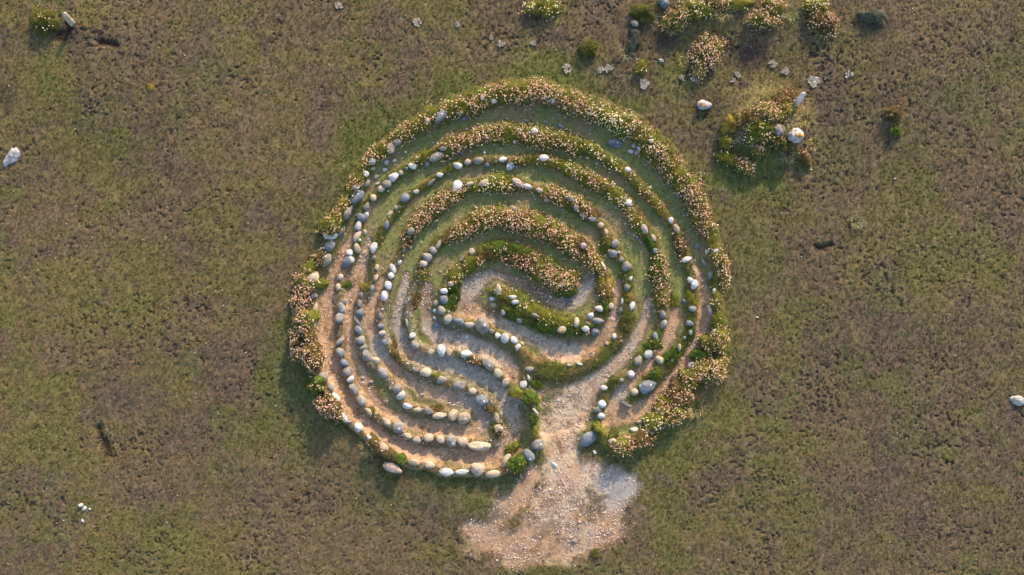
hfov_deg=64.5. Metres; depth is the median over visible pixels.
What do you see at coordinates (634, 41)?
boulder
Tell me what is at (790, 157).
grass tussock
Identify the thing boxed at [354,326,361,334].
stone
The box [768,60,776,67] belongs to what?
lichen patch
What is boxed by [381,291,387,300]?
stone
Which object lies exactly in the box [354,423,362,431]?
stone
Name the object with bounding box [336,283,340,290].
stone
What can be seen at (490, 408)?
thrift clump
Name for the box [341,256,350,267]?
stone
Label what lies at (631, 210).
thrift clump
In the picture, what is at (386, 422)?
stone
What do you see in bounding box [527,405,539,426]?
thrift clump
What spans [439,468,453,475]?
stone
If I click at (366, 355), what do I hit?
stone
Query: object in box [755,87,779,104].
grass tussock
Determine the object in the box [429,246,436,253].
stone
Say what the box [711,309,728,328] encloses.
thrift clump
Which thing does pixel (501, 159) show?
stone
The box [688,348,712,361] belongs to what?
thrift clump
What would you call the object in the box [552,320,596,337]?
thrift clump
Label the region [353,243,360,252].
stone
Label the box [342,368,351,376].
stone
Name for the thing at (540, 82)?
thrift clump
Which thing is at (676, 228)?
stone
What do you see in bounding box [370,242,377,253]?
stone
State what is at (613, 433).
thrift clump
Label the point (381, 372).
stone
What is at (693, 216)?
thrift clump
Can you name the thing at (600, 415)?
stone
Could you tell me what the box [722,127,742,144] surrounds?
grass tussock
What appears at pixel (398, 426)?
stone
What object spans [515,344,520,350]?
stone
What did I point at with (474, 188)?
thrift clump
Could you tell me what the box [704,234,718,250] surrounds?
thrift clump
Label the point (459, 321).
stone
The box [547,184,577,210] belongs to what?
thrift clump
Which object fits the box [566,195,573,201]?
stone
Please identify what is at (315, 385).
thrift clump
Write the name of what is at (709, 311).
stone
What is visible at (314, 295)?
stone
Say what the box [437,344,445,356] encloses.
stone
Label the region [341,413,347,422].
stone
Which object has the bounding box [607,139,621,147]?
stone
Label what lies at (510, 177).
grass
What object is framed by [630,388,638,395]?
stone
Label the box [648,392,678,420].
thrift clump
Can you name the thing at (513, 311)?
thrift clump
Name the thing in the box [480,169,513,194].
thrift clump
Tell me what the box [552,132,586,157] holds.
thrift clump
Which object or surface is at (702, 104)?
boulder
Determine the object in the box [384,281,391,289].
stone
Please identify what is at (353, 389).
stone
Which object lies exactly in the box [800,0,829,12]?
thrift clump
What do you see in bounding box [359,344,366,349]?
stone
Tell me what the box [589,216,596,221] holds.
stone
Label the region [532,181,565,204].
thrift clump
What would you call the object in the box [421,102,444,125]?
thrift clump
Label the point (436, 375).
thrift clump
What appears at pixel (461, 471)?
stone
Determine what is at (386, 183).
stone
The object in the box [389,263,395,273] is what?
stone
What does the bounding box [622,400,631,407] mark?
stone
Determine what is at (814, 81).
lichen patch
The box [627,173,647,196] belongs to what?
thrift clump
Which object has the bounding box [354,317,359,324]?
stone
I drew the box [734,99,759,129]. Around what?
grass tussock
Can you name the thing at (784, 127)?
grass tussock
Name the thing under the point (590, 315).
stone
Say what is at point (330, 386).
stone
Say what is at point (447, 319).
stone
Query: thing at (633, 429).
stone
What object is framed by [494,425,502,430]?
stone
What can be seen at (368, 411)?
stone
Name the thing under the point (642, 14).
heath plant
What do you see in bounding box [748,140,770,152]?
grass tussock
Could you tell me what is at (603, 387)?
stone
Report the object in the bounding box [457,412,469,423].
stone
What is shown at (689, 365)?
stone
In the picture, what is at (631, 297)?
thrift clump
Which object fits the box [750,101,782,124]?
thrift clump
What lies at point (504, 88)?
thrift clump
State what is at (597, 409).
stone
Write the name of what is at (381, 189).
stone
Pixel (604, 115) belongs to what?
thrift clump
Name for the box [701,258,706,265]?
stone
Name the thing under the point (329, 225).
thrift clump
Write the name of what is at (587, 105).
thrift clump
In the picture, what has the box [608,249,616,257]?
stone
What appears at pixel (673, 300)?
thrift clump
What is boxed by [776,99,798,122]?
thrift clump
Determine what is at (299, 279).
thrift clump
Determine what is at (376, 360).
stone
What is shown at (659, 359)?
stone
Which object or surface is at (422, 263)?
stone
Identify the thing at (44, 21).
bush
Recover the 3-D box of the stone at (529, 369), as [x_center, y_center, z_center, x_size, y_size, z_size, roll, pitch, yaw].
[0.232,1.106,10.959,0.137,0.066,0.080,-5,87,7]
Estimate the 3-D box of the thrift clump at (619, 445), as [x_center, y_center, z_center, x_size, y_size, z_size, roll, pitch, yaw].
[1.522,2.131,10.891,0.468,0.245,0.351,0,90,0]
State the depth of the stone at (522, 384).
10.95 m
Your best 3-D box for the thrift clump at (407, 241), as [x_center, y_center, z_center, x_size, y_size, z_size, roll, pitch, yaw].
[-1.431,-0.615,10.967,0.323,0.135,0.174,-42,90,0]
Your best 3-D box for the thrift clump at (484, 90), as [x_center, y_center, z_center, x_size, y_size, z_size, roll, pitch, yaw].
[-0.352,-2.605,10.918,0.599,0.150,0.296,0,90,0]
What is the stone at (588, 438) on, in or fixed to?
on the ground at (522, 56)
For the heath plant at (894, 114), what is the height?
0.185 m
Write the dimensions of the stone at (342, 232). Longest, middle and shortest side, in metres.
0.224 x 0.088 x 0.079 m
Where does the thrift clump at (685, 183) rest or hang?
on the ground at (522, 56)
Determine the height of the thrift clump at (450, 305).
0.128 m
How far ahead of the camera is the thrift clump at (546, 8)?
10.94 m
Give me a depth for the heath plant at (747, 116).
10.76 m
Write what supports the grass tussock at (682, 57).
on the ground at (522, 56)
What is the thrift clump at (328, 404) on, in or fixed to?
on the ground at (522, 56)
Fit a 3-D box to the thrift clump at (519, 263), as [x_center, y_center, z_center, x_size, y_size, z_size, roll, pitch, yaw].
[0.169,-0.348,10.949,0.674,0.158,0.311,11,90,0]
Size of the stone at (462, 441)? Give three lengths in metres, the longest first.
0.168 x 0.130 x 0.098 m
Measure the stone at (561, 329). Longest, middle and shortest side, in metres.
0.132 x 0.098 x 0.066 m
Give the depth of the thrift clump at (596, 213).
10.96 m
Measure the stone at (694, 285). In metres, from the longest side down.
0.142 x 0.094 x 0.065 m
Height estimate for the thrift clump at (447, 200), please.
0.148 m
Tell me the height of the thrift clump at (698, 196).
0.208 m
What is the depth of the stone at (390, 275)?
10.95 m
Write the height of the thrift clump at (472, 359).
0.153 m
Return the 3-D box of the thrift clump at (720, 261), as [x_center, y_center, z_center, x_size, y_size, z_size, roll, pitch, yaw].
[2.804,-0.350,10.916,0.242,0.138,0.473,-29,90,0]
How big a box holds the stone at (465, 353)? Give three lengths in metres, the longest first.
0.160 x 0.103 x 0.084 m
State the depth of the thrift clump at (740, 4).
10.87 m
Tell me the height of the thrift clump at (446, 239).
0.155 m
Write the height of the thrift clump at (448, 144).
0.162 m
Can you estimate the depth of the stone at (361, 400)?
10.94 m
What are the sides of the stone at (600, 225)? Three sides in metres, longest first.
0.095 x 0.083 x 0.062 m
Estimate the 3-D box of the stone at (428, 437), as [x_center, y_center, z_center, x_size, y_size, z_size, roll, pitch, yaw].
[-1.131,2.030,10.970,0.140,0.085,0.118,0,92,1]
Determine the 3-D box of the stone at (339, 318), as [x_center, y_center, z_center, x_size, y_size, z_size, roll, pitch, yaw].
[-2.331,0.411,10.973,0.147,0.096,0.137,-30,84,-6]
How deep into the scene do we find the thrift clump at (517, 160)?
10.96 m
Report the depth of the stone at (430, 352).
10.95 m
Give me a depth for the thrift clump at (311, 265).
10.91 m
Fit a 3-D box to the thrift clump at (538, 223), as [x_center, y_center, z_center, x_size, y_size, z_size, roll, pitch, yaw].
[0.298,-0.855,10.949,0.611,0.184,0.466,0,90,0]
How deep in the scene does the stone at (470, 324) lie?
10.95 m
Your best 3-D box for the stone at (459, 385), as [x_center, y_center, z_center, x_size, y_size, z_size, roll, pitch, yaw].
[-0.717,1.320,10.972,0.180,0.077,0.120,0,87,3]
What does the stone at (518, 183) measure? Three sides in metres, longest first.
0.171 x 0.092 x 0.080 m
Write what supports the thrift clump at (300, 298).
on the ground at (522, 56)
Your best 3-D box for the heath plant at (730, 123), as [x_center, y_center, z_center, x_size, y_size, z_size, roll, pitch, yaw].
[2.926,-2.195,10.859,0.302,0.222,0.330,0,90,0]
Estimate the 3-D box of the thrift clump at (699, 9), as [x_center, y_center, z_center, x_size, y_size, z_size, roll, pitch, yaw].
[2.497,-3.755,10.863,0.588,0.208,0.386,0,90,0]
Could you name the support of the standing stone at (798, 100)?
on the ground at (522, 56)
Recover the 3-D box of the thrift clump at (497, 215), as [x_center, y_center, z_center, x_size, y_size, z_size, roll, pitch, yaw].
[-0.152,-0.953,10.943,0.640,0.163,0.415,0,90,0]
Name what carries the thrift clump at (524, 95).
on the ground at (522, 56)
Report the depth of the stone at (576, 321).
10.91 m
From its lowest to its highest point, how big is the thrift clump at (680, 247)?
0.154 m
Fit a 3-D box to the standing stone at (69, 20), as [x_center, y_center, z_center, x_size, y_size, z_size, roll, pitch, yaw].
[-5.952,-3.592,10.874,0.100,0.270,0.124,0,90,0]
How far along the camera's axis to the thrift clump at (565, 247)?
10.94 m
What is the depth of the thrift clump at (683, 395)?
10.88 m
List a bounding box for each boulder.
[3,147,20,166]
[627,27,640,52]
[631,20,638,26]
[657,0,668,9]
[697,99,711,109]
[772,124,782,136]
[786,128,803,143]
[1009,396,1023,405]
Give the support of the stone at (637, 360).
on the ground at (522, 56)
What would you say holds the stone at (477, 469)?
on the ground at (522, 56)
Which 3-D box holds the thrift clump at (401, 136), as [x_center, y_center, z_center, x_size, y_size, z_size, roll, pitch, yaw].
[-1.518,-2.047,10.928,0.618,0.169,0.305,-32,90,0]
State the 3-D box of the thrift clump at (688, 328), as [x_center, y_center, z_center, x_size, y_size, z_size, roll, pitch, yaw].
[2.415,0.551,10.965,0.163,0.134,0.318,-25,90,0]
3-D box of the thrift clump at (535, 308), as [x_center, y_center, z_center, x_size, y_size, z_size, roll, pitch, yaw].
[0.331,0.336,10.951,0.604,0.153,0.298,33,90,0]
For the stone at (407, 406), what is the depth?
10.96 m
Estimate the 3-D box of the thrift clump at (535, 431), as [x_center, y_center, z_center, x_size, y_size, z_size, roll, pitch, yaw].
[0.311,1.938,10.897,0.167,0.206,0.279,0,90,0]
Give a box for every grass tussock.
[358,440,372,457]
[616,46,635,62]
[646,10,661,25]
[661,14,682,34]
[678,52,689,68]
[683,393,709,423]
[713,0,742,24]
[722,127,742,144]
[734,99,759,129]
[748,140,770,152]
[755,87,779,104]
[772,107,796,137]
[777,144,802,166]
[778,1,802,21]
[793,102,821,131]
[804,135,824,155]
[811,27,832,39]
[848,212,870,231]
[889,120,902,131]
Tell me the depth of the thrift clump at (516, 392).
10.90 m
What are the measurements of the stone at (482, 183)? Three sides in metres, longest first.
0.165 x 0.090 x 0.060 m
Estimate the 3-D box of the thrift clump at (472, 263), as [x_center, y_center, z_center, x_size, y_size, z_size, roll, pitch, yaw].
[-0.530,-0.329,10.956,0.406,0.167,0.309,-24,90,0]
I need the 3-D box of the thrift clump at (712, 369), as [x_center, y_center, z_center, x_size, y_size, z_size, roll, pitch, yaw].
[2.673,1.067,10.888,0.550,0.328,0.557,38,90,0]
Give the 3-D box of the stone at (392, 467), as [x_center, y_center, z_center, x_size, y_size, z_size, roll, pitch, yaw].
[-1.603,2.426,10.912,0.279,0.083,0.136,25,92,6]
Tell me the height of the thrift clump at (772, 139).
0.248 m
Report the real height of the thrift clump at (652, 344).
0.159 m
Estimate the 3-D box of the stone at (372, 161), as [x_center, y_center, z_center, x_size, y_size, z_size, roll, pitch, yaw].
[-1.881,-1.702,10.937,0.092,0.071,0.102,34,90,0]
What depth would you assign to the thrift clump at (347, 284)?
11.01 m
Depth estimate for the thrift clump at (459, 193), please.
10.95 m
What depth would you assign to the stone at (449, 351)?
10.94 m
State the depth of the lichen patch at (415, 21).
10.97 m
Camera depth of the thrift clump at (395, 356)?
10.96 m
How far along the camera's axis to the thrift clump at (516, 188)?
10.96 m
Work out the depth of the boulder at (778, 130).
10.73 m
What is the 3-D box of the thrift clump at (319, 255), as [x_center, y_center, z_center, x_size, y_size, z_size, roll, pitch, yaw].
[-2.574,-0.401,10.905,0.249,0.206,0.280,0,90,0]
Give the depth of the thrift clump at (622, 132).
10.91 m
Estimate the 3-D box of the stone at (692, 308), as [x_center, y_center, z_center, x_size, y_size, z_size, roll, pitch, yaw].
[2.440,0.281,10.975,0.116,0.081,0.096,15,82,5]
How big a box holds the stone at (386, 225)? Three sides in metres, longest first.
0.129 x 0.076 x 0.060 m
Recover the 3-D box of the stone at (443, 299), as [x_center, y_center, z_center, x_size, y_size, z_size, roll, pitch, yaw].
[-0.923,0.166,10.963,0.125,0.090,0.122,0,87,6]
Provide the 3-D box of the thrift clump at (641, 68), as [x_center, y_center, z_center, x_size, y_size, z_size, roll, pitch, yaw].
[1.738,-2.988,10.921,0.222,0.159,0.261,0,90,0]
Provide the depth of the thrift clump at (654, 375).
10.96 m
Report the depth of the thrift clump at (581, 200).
10.95 m
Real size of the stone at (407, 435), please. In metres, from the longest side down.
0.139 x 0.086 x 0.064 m
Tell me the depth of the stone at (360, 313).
10.94 m
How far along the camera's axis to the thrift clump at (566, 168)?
10.96 m
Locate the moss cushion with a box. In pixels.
[146,83,154,91]
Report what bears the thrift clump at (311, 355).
on the ground at (522, 56)
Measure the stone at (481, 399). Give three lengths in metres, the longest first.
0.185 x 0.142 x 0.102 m
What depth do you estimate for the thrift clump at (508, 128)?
10.95 m
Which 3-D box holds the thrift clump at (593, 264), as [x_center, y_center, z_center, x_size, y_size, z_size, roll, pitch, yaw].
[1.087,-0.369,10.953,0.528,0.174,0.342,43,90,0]
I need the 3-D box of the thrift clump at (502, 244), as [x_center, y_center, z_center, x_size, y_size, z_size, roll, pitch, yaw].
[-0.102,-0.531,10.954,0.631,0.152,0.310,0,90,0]
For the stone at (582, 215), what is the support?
on the ground at (522, 56)
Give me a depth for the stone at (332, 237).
10.91 m
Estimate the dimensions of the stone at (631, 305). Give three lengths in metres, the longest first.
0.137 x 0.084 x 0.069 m
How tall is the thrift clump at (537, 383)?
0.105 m
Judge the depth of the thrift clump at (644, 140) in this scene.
10.90 m
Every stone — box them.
[62,12,74,26]
[306,271,318,283]
[310,292,317,297]
[312,302,317,310]
[318,372,328,382]
[323,233,337,239]
[323,253,331,265]
[324,240,334,251]
[327,383,333,391]
[332,392,339,401]
[334,313,344,322]
[335,337,344,345]
[335,348,344,356]
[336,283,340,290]
[337,302,345,313]
[338,225,345,236]
[340,359,348,366]
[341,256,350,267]
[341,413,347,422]
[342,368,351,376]
[343,207,350,219]
[346,249,352,255]
[346,376,353,382]
[349,384,357,394]
[350,190,363,202]
[353,231,360,241]
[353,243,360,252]
[354,221,361,230]
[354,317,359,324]
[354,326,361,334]
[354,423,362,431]
[355,309,364,316]
[356,336,364,344]
[357,213,365,221]
[357,299,361,307]
[357,395,365,405]
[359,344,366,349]
[362,350,370,360]
[363,203,369,210]
[364,180,369,186]
[366,408,371,415]
[369,158,375,164]
[370,194,376,200]
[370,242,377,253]
[372,357,379,363]
[377,367,387,378]
[378,186,384,191]
[379,330,385,336]
[379,442,388,450]
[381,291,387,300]
[382,180,390,187]
[382,417,390,426]
[383,220,388,229]
[383,462,401,472]
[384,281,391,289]
[387,142,394,153]
[388,172,398,181]
[388,272,393,278]
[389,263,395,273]
[392,384,401,393]
[393,421,403,432]
[394,138,401,145]
[396,390,404,399]
[400,193,409,201]
[402,433,411,438]
[403,403,412,408]
[407,227,414,234]
[408,163,416,168]
[408,459,418,465]
[409,332,415,338]
[411,340,418,348]
[412,436,420,443]
[413,407,422,411]
[419,260,426,266]
[420,367,431,376]
[422,253,431,261]
[422,406,432,414]
[423,433,433,441]
[424,161,429,167]
[424,461,434,468]
[427,349,434,355]
[429,152,442,161]
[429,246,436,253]
[432,412,446,418]
[433,322,439,327]
[435,109,446,123]
[436,239,441,248]
[436,376,446,383]
[436,435,443,442]
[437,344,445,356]
[438,305,445,314]
[439,295,447,303]
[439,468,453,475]
[440,288,447,293]
[444,315,451,323]
[445,434,456,446]
[446,348,452,356]
[448,409,457,420]
[452,180,462,191]
[452,381,465,389]
[453,162,461,168]
[453,318,463,324]
[455,469,468,474]
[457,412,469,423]
[457,437,468,445]
[460,350,471,357]
[464,159,470,164]
[464,322,474,327]
[467,441,490,450]
[469,248,474,254]
[469,388,476,393]
[470,463,485,475]
[474,157,483,163]
[475,316,488,332]
[476,394,488,404]
[478,179,488,186]
[482,358,493,369]
[486,470,499,477]
[492,443,499,447]
[493,412,498,422]
[494,368,502,377]
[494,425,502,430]
[495,284,501,294]
[498,157,506,161]
[500,333,508,342]
[502,377,509,386]
[502,454,510,466]
[506,162,514,170]
[510,336,517,342]
[512,178,522,186]
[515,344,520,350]
[519,381,526,388]
[523,183,531,188]
[523,449,534,461]
[524,366,533,371]
[531,439,544,449]
[539,155,548,160]
[557,326,565,332]
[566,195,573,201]
[574,317,578,327]
[579,211,586,217]
[580,431,596,445]
[581,326,588,331]
[587,312,593,318]
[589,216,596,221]
[590,327,599,335]
[592,317,603,323]
[593,406,601,412]
[595,305,602,310]
[597,222,603,227]
[597,400,605,407]
[597,412,604,418]
[600,385,607,389]
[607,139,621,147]
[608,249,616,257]
[611,239,617,246]
[622,261,631,270]
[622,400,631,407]
[624,167,630,172]
[624,284,629,290]
[625,199,631,206]
[627,370,634,377]
[629,301,634,310]
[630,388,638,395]
[630,427,637,431]
[634,355,641,365]
[638,380,655,393]
[641,224,647,233]
[644,349,652,358]
[652,332,657,339]
[655,356,664,364]
[660,310,665,317]
[660,319,666,327]
[673,224,679,232]
[682,256,691,261]
[686,320,693,325]
[687,277,693,282]
[687,362,694,368]
[688,305,696,311]
[691,279,697,289]
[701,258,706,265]
[707,271,712,279]
[707,305,711,315]
[792,92,804,105]
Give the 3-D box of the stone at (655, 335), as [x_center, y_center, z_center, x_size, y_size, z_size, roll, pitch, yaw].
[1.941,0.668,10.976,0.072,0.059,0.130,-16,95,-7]
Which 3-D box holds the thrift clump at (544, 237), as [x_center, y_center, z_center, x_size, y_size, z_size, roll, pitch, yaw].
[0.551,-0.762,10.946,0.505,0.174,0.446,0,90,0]
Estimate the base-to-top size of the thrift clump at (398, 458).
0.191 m
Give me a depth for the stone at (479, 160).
10.95 m
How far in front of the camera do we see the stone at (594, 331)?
10.97 m
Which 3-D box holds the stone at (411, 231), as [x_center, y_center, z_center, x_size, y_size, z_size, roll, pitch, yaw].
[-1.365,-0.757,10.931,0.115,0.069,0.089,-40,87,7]
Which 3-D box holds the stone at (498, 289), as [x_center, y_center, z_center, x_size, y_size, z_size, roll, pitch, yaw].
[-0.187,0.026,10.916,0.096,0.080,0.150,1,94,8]
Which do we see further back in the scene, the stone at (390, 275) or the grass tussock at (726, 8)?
the stone at (390, 275)
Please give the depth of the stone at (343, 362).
10.95 m
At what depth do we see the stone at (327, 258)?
10.89 m
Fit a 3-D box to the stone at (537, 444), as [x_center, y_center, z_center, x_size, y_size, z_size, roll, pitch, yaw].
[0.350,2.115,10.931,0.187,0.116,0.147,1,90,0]
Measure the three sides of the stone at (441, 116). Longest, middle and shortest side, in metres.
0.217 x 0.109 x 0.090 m
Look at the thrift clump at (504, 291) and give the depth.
10.96 m
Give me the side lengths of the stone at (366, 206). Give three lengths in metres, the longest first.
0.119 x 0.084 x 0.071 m
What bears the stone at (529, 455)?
on the ground at (522, 56)
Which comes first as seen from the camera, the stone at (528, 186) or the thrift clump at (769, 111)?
the thrift clump at (769, 111)
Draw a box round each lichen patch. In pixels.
[335,2,342,8]
[413,18,421,26]
[497,39,504,46]
[562,63,571,73]
[598,66,604,72]
[605,64,612,72]
[640,78,649,89]
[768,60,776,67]
[781,67,789,74]
[807,76,819,87]
[845,69,853,77]
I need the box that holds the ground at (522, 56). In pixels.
[0,0,1023,574]
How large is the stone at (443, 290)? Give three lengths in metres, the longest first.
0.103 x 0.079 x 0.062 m
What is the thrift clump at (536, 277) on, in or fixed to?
on the ground at (522, 56)
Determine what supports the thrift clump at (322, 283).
on the ground at (522, 56)
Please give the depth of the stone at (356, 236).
10.95 m
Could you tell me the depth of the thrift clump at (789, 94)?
10.87 m
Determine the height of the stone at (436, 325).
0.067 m
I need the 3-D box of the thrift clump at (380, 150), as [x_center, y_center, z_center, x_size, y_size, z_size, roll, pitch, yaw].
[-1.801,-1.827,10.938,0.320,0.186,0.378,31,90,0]
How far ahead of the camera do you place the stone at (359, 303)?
10.96 m
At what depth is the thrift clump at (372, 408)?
10.98 m
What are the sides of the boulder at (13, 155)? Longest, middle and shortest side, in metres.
0.316 x 0.157 x 0.094 m
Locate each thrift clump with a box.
[288,281,313,315]
[288,325,318,355]
[290,307,322,334]
[290,338,329,374]
[291,268,310,289]
[295,255,317,274]
[303,277,329,288]
[305,373,326,395]
[312,247,326,266]
[312,387,344,424]
[315,205,347,239]
[333,195,351,212]
[342,280,352,289]
[346,165,365,197]
[359,155,370,169]
[361,283,369,292]
[364,140,388,160]
[366,431,383,455]
[368,406,374,414]
[380,440,396,461]
[383,122,414,148]
[388,346,402,365]
[390,452,406,465]
[391,338,399,353]
[398,111,435,135]
[400,205,435,239]
[400,233,413,248]
[406,148,433,165]
[411,293,421,309]
[415,190,448,222]
[416,262,430,283]
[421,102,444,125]
[428,404,444,411]
[430,187,458,211]
[432,373,443,378]
[434,131,468,163]
[436,94,463,119]
[440,224,456,246]
[443,182,469,205]
[443,295,458,314]
[445,263,465,291]
[448,280,460,300]
[451,218,478,242]
[452,123,493,153]
[453,90,494,120]
[458,255,483,277]
[460,180,487,194]
[465,85,499,102]
[466,355,484,365]
[467,204,496,236]
[469,121,508,145]
[470,247,504,263]
[478,202,520,229]
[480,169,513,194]
[482,239,527,258]
[482,405,495,413]
[486,77,521,107]
[487,283,516,301]
[487,422,503,438]
[495,121,527,148]
[498,209,538,235]
[498,305,527,321]
[500,243,535,257]
[500,252,542,273]
[501,175,526,195]
[504,289,531,309]
[504,440,519,455]
[506,453,527,474]
[507,78,556,108]
[507,385,522,398]
[508,155,529,168]
[511,122,545,149]
[515,207,554,241]
[518,0,564,17]
[519,389,540,405]
[520,301,554,322]
[523,254,559,288]
[527,75,562,106]
[527,379,544,389]
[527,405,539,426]
[530,423,539,439]
[531,319,556,334]
[532,125,570,152]
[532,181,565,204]
[534,308,570,328]
[535,216,567,246]
[536,262,580,292]
[537,155,559,169]
[539,254,564,272]
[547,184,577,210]
[548,84,586,121]
[548,225,583,262]
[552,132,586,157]
[552,158,584,179]
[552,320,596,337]
[555,285,579,297]
[558,266,584,289]
[564,190,596,218]
[570,164,600,190]
[570,232,594,265]
[571,95,603,125]
[574,247,605,275]
[578,201,603,220]
[580,137,602,159]
[586,103,623,131]
[586,169,612,197]
[591,418,603,433]
[595,273,615,301]
[597,147,620,172]
[597,299,608,315]
[598,235,614,253]
[605,182,629,209]
[607,107,636,140]
[607,432,638,456]
[608,374,619,387]
[608,427,618,438]
[611,160,630,178]
[620,309,633,332]
[623,113,655,142]
[623,203,642,225]
[624,429,657,449]
[625,291,635,302]
[626,212,646,237]
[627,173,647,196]
[634,59,647,74]
[636,126,660,158]
[636,140,670,170]
[637,408,666,434]
[643,189,663,219]
[643,235,655,255]
[643,337,663,351]
[645,252,670,291]
[645,368,661,383]
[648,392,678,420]
[650,278,670,312]
[654,148,681,185]
[657,0,692,33]
[660,160,687,192]
[661,403,691,428]
[662,372,694,405]
[663,344,683,366]
[667,172,704,202]
[669,291,678,307]
[672,233,687,262]
[676,0,716,22]
[676,361,704,391]
[681,182,711,219]
[681,353,728,388]
[684,287,699,306]
[685,30,728,83]
[686,197,711,231]
[686,318,695,336]
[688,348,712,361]
[690,212,718,244]
[696,325,729,354]
[701,0,729,13]
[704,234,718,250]
[708,248,730,276]
[710,290,721,311]
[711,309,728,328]
[713,150,737,165]
[716,260,732,292]
[725,0,754,10]
[733,156,755,177]
[741,118,774,146]
[743,7,783,30]
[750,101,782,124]
[757,131,784,155]
[760,0,787,17]
[769,86,800,103]
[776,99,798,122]
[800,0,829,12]
[805,2,839,39]
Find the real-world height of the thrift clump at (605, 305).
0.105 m
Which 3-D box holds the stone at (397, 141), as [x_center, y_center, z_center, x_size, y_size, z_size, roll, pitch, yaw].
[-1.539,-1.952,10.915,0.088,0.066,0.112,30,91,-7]
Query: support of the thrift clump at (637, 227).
on the ground at (522, 56)
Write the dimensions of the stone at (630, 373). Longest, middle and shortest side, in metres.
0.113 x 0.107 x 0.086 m
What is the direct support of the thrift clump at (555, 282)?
on the ground at (522, 56)
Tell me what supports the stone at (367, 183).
on the ground at (522, 56)
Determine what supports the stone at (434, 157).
on the ground at (522, 56)
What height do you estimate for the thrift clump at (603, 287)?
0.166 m
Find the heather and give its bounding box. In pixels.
[0,0,1023,574]
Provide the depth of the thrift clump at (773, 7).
10.89 m
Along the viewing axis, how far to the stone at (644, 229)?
10.91 m
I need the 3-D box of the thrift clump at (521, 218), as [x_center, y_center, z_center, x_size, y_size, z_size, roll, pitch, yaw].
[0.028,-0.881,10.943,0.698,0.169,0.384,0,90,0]
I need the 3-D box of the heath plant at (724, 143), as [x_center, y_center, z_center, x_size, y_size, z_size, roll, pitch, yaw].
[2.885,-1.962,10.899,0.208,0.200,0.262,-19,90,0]
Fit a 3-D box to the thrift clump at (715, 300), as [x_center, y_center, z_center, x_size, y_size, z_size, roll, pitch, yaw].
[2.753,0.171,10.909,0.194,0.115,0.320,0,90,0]
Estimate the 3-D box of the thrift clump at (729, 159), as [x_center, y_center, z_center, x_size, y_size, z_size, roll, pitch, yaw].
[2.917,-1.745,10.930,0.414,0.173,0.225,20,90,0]
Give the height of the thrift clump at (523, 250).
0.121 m
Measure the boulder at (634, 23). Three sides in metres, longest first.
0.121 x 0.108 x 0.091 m
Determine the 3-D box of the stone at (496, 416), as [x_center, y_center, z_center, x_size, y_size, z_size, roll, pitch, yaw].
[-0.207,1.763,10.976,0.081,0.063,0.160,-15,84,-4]
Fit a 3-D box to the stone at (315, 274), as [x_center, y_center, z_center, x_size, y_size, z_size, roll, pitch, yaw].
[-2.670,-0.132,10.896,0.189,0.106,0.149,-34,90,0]
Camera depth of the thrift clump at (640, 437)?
10.86 m
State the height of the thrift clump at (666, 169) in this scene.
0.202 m
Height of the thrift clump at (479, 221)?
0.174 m
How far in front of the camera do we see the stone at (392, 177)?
10.95 m
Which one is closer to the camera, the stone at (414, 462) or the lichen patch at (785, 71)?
the stone at (414, 462)
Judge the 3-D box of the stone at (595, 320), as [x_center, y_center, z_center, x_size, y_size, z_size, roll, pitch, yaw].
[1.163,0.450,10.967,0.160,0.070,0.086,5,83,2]
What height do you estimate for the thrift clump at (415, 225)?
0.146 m
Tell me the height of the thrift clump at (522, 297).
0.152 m
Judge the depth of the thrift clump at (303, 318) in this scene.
10.79 m
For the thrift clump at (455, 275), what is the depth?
10.95 m
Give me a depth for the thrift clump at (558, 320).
10.94 m
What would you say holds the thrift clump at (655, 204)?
on the ground at (522, 56)
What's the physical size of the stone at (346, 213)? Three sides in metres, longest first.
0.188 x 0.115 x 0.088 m
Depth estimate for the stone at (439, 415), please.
10.94 m
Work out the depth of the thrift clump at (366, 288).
10.97 m
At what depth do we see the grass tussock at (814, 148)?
10.97 m
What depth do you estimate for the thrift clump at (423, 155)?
10.96 m
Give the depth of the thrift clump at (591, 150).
10.96 m
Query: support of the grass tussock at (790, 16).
on the ground at (522, 56)
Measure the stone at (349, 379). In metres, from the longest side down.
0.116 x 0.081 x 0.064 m
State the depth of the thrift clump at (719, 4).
10.86 m
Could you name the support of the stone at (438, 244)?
on the ground at (522, 56)
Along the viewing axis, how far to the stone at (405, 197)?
10.94 m
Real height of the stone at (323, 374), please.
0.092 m
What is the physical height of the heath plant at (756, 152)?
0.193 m
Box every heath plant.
[591,548,600,557]
[627,3,656,25]
[718,133,733,150]
[720,113,737,135]
[735,106,764,131]
[750,143,763,158]
[770,136,794,154]
[794,148,812,169]
[885,103,902,123]
[887,126,903,136]
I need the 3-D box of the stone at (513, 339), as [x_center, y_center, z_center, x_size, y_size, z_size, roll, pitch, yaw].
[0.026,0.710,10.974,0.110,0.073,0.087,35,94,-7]
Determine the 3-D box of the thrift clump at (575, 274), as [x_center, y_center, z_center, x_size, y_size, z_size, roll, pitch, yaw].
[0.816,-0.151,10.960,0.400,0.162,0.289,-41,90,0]
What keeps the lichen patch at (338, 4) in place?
on the ground at (522, 56)
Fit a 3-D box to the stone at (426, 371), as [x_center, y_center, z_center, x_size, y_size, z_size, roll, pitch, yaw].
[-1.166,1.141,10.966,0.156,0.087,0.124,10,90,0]
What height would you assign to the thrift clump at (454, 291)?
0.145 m
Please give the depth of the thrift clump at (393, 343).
10.99 m
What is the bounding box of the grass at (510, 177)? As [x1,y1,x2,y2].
[293,74,733,563]
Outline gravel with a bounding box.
[309,104,710,571]
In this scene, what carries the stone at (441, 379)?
on the ground at (522, 56)
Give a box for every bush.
[29,5,60,36]
[578,38,598,58]
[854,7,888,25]
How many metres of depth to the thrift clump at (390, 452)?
10.88 m

